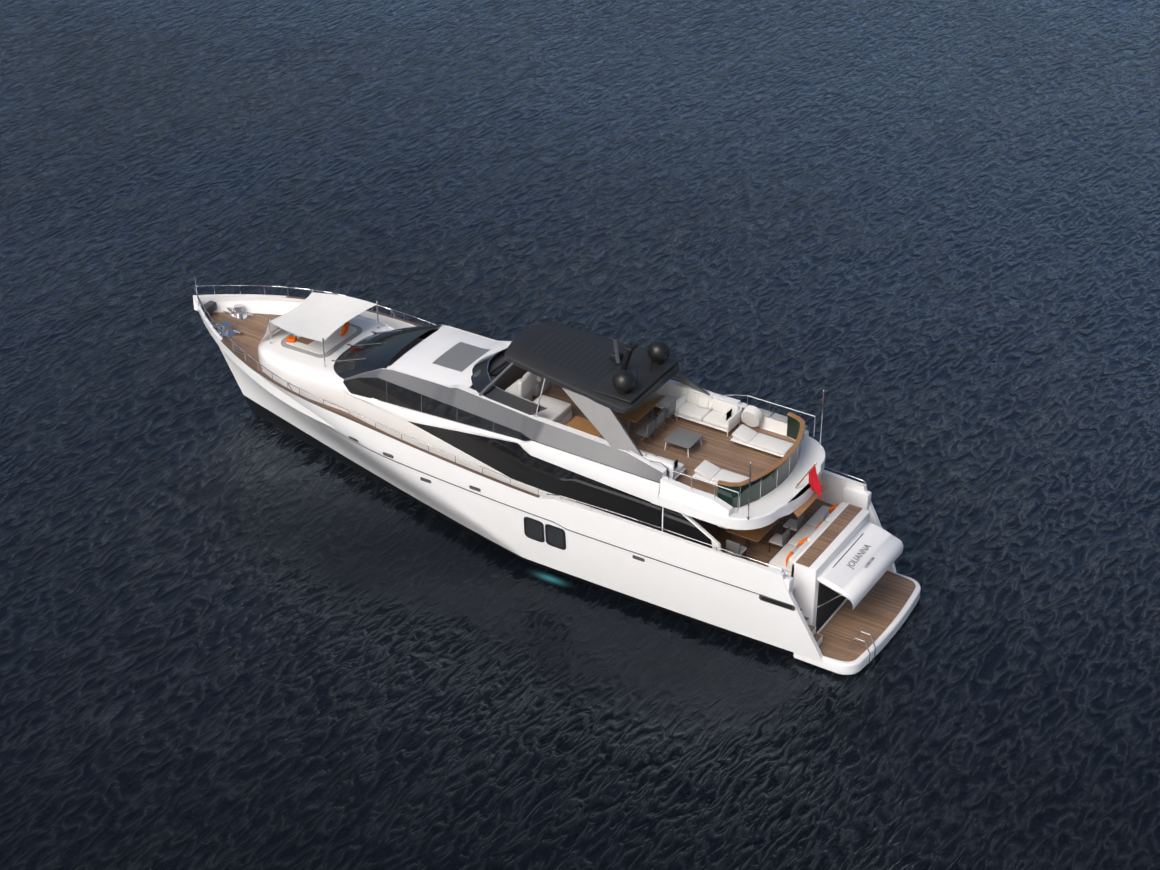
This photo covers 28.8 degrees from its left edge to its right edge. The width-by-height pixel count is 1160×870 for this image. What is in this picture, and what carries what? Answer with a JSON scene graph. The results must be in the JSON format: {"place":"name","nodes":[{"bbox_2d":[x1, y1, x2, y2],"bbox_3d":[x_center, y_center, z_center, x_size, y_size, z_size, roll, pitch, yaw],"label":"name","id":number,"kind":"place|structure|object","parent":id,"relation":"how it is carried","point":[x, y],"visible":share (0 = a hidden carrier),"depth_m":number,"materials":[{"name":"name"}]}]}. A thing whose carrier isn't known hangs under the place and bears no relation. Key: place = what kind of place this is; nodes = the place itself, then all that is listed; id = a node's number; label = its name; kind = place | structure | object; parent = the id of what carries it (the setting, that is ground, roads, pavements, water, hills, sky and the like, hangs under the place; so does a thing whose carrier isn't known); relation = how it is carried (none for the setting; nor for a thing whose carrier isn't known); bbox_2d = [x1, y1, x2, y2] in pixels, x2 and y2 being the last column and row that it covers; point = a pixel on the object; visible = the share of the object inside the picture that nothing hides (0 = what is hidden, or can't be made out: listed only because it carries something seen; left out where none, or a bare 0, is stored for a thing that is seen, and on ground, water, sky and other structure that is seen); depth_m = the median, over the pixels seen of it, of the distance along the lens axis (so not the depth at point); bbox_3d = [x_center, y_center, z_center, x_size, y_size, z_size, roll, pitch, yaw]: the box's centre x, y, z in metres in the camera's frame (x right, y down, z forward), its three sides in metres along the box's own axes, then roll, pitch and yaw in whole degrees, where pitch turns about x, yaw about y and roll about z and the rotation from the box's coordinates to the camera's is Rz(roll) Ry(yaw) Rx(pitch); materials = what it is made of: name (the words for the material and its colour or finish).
{"place":"outdoors","nodes":[
{"label":"outdoors","id":0,"kind":"place"},
{"bbox_2d":[0,0,1159,869],"bbox_3d":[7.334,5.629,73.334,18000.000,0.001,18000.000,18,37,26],"label":"water","id":1,"kind":"structure","parent":0,"point":[912,246],"depth_m":83.44,"materials":[{"name":"blue liquid"}]},
{"bbox_2d":[193,294,896,661],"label":"hull","id":2,"kind":"object","parent":1,"relation":"on","point":[697,582],"visible":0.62,"depth_m":73.73,"materials":[{"name":"white plastic"}]},
{"bbox_2d":[206,312,381,430],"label":"foredeck","id":3,"kind":"object","parent":2,"relation":"in","point":[251,336],"visible":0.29,"depth_m":81.14,"materials":[{"name":"brown wood"}]},
{"bbox_2d":[201,300,254,352],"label":"windlasses","id":4,"kind":"object","parent":3,"relation":"on","point":[236,311],"visible":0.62,"depth_m":81.97,"materials":[{"name":"silver metal"}]},
{"bbox_2d":[258,315,423,410],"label":"coachroof","id":5,"kind":"object","parent":2,"relation":"on","point":[309,373],"visible":0.25,"depth_m":78.30,"materials":[{"name":"white plastic"}]},
{"bbox_2d":[261,289,379,366],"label":"awning","id":6,"kind":"object","parent":5,"relation":"on","point":[322,317],"visible":0.9,"depth_m":79.25,"materials":[{"name":"white fabric"}]},
{"bbox_2d":[281,322,361,357],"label":"sofa","id":7,"kind":"object","parent":5,"relation":"on","point":[341,336],"visible":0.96,"depth_m":79.12,"materials":[{"name":"white fabric"}]},
{"bbox_2d":[331,325,442,378],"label":"windscreen","id":8,"kind":"object","parent":5,"relation":"on","point":[377,350],"visible":0.98,"depth_m":77.62,"materials":[{"name":"black glass"}]},
{"bbox_2d":[194,277,538,496],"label":"bow rails","id":9,"kind":"object","parent":2,"relation":"on","point":[288,383],"visible":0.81,"depth_m":78.06,"materials":[{"name":"silver metal"}]},
{"bbox_2d":[342,325,740,530],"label":"house","id":10,"kind":"structure","parent":2,"relation":"on","point":[545,456],"depth_m":73.81,"materials":[{"name":"white plastic"}]},
{"bbox_2d":[386,381,493,431],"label":"window mullions","id":11,"kind":"object","parent":10,"relation":"on","point":[421,403],"visible":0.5,"depth_m":75.35,"materials":[{"name":"black metal"}]},
{"bbox_2d":[390,327,508,386],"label":"cabin roof","id":12,"kind":"structure","parent":10,"relation":"on","point":[447,356],"depth_m":76.40,"materials":[{"name":"white plastic"}]},
{"bbox_2d":[471,348,546,414],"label":"flybridge windscreen","id":13,"kind":"object","parent":10,"relation":"on","point":[482,380],"visible":0.67,"depth_m":73.78,"materials":[{"name":"black glass"}]},
{"bbox_2d":[479,362,709,455],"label":"hardtop supports","id":14,"kind":"object","parent":10,"relation":"on","point":[607,424],"visible":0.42,"depth_m":71.65,"materials":[{"name":"grey metal"}]},
{"bbox_2d":[504,321,678,413],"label":"hardtop","id":15,"kind":"object","parent":14,"relation":"on","point":[578,361],"visible":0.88,"depth_m":73.28,"materials":[{"name":"black plastic"}]},
{"bbox_2d":[591,335,677,402],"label":"radar mast","id":16,"kind":"object","parent":15,"relation":"on","point":[631,378],"visible":1,"depth_m":72.51,"materials":[{"name":"black metal"}]},
{"bbox_2d":[629,390,815,516],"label":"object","id":17,"kind":"object","parent":10,"relation":"on","point":[674,489],"visible":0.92,"depth_m":70.24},
{"bbox_2d":[717,412,804,507],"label":"balustrade","id":18,"kind":"object","parent":17,"relation":"on","point":[770,479],"visible":0.98,"depth_m":70.42,"materials":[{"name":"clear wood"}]},
{"bbox_2d":[747,390,824,519],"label":"awning poles","id":19,"kind":"object","parent":17,"relation":"on","point":[820,444],"visible":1,"depth_m":69.49,"materials":[{"name":"silver metal"}]},
{"bbox_2d":[795,463,820,498],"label":"ensign","id":20,"kind":"object","parent":17,"relation":"on","point":[814,482],"visible":1,"depth_m":70.85,"materials":[{"name":"red fabric"}]},
{"bbox_2d":[651,421,824,529],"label":"flybridge overhang","id":21,"kind":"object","parent":10,"relation":"attached to","point":[786,497],"depth_m":70.42,"materials":[{"name":"white plastic"}]},
{"bbox_2d":[348,436,794,610],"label":"hull windows","id":22,"kind":"structure","parent":2,"relation":"in","point":[554,535],"depth_m":73.62,"materials":[{"name":"black glass"}]},
{"bbox_2d":[662,507,721,551],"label":"cockpit wings","id":23,"kind":"object","parent":2,"relation":"on","point":[681,524],"visible":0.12,"depth_m":70.98},
{"bbox_2d":[546,467,866,574],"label":"stern rails","id":24,"kind":"object","parent":2,"relation":"on","point":[689,537],"visible":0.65,"depth_m":71.11,"materials":[{"name":"silver metal"}]},
{"bbox_2d":[695,499,833,566],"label":"aft deck","id":25,"kind":"structure","parent":2,"relation":"on","point":[759,551],"depth_m":72.79,"materials":[{"name":"brown wood"}]},
{"bbox_2d":[718,502,849,576],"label":"aft deck furniture","id":26,"kind":"object","parent":25,"relation":"on","point":[801,541],"visible":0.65,"depth_m":71.69,"materials":[{"name":"white fabric"}]},
{"bbox_2d":[784,486,902,645],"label":"transom","id":27,"kind":"object","parent":2,"relation":"attached to","point":[825,581],"visible":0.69,"depth_m":70.92,"materials":[{"name":"white plastic"}]},
{"bbox_2d":[847,545,870,569],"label":"yacht name lettering","id":28,"kind":"object","parent":27,"relation":"on","point":[858,556],"visible":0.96,"depth_m":71.11,"materials":[{"name":"grey"}]},
{"bbox_2d":[793,572,920,674],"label":"swim platform","id":29,"kind":"structure","parent":2,"relation":"attached to","point":[859,663],"depth_m":70.87,"materials":[{"name":"white plastic"}]},
{"bbox_2d":[848,631,875,669],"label":"swim ladder","id":30,"kind":"object","parent":29,"relation":"attached to","point":[873,658],"visible":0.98,"depth_m":70.48,"materials":[{"name":"silver metal"}]},
{"bbox_2d":[818,571,915,661],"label":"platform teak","id":31,"kind":"object","parent":29,"relation":"on","point":[874,613],"visible":0.88,"depth_m":71.98,"materials":[{"name":"brown wood"}]},
{"bbox_2d":[532,383,799,502],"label":"flybridge deck","id":32,"kind":"structure","parent":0,"point":[715,448],"depth_m":72.89,"materials":[{"name":"brown wood"}]},
{"bbox_2d":[473,347,806,484],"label":"flybridge seating","id":33,"kind":"object","parent":32,"relation":"on","point":[705,409],"visible":0.62,"depth_m":73.64,"materials":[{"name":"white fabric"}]},
{"bbox_2d":[793,485,828,516],"bbox_3d":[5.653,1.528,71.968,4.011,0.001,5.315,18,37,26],"label":"table","id":34,"kind":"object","parent":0,"point":[799,511],"depth_m":70.98,"materials":[{"name":"brown wood"}]}
]}

